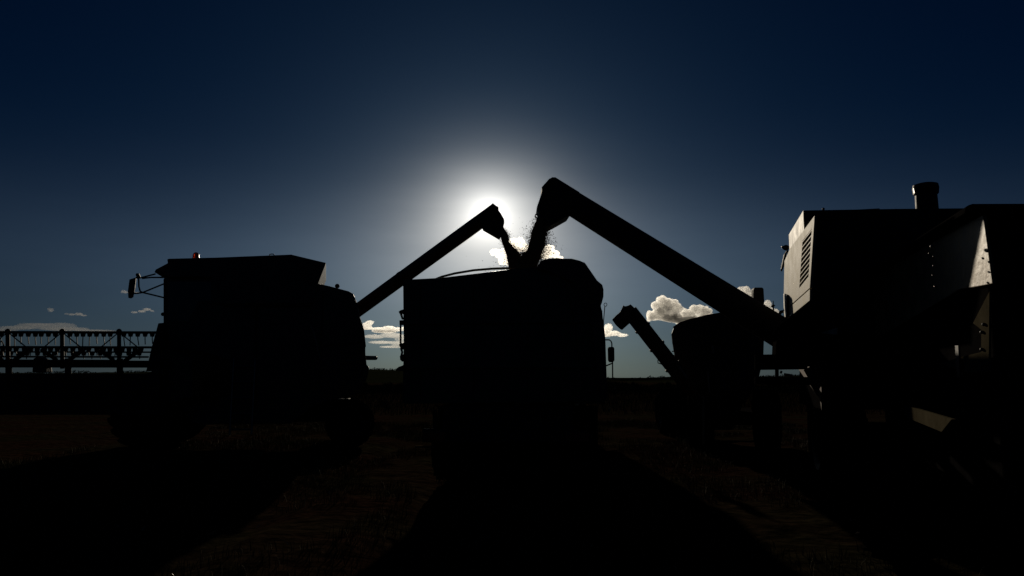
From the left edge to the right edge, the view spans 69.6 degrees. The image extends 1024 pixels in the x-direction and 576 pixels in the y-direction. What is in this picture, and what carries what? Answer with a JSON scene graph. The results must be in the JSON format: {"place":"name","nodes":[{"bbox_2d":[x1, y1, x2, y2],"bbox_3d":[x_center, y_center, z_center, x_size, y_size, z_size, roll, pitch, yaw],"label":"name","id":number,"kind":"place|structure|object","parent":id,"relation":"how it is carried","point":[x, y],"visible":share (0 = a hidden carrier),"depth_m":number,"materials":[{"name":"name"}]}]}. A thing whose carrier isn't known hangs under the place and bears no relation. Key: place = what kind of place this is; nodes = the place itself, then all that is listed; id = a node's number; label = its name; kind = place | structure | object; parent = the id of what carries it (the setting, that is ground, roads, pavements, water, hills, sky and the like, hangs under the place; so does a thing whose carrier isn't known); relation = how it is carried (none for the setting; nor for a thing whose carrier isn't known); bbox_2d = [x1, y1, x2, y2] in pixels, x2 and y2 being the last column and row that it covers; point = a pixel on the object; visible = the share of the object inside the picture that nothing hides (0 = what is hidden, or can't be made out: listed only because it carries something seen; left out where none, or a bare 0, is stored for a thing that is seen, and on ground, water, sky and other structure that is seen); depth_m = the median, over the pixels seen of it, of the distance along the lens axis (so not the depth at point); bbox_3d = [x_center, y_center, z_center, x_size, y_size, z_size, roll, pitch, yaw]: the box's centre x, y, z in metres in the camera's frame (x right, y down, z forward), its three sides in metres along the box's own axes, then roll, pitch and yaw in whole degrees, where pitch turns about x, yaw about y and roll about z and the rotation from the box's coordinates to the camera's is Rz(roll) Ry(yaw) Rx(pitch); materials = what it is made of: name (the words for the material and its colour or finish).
{"place":"outdoors","nodes":[
{"label":"outdoors","id":0,"kind":"place"},
{"bbox_2d":[0,369,799,382],"bbox_3d":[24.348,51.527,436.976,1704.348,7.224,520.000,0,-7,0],"label":"hills","id":1,"kind":"structure","parent":0,"point":[383,376],"depth_m":337.49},
{"bbox_2d":[0,455,858,575],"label":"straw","id":2,"kind":"object","parent":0,"point":[415,525],"visible":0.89,"depth_m":7.36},
{"bbox_2d":[0,381,1023,575],"bbox_3d":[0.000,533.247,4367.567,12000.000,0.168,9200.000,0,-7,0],"label":"ground","id":3,"kind":"structure","parent":0,"point":[175,523],"depth_m":7.99,"materials":[{"name":"soil"}]},
{"bbox_2d":[0,203,503,452],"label":"combine harvester","id":4,"kind":"object","parent":3,"relation":"on","point":[271,339],"visible":1,"depth_m":15.32,"materials":[{"name":"black paint"}]},
{"bbox_2d":[168,282,210,320],"bbox_3d":[-6.734,0.290,15.373,0.887,0.878,0.012,2,-7,-14],"label":"side window","id":5,"kind":"structure","parent":4,"relation":"in","point":[183,297],"depth_m":15.35,"materials":[{"name":"black glass"}]},
{"bbox_2d":[498,227,522,269],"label":"grain stream","id":6,"kind":"structure","parent":4,"relation":"attached to","point":[510,250],"depth_m":15.68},
{"bbox_2d":[0,367,799,392],"bbox_3d":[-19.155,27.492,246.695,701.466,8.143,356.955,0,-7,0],"label":"scrub","id":7,"kind":"object","parent":3,"relation":"on","point":[632,386],"visible":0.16,"depth_m":77.56,"materials":[{"name":"black plant"}]},
{"bbox_2d":[396,258,615,480],"bbox_3d":[0.533,1.669,14.888,3.318,3.296,10.058,-1,-7,6],"label":"grain truck","id":8,"kind":"object","parent":3,"relation":"on","point":[510,365],"visible":1,"depth_m":10.13,"materials":[{"name":"black paint"}]},
{"bbox_2d":[612,304,781,448],"bbox_3d":[4.444,2.144,17.363,3.251,2.951,6.815,-2,-7,15],"label":"grain cart","id":9,"kind":"object","parent":3,"relation":"on","point":[708,365],"visible":0.98,"depth_m":14.99,"materials":[{"name":"grey paint"}]},
{"bbox_2d":[534,177,1023,567],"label":"combine harvester","id":10,"kind":"object","parent":3,"relation":"on","point":[910,322],"visible":0.99,"depth_m":6.61,"materials":[{"name":"grey paint"}]},
{"bbox_2d":[482,216,563,271],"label":"grain stream","id":11,"kind":"structure","parent":10,"relation":"attached to","point":[537,245],"depth_m":11.16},
{"bbox_2d":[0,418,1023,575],"bbox_3d":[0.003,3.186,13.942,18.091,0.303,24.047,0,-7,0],"label":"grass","id":12,"kind":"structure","parent":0,"point":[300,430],"depth_m":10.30,"materials":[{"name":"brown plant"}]},
{"bbox_2d":[0,0,1023,377],"label":"sky","id":13,"kind":"structure","parent":0,"point":[354,137],"materials":[{"name":"blue"}]}
]}

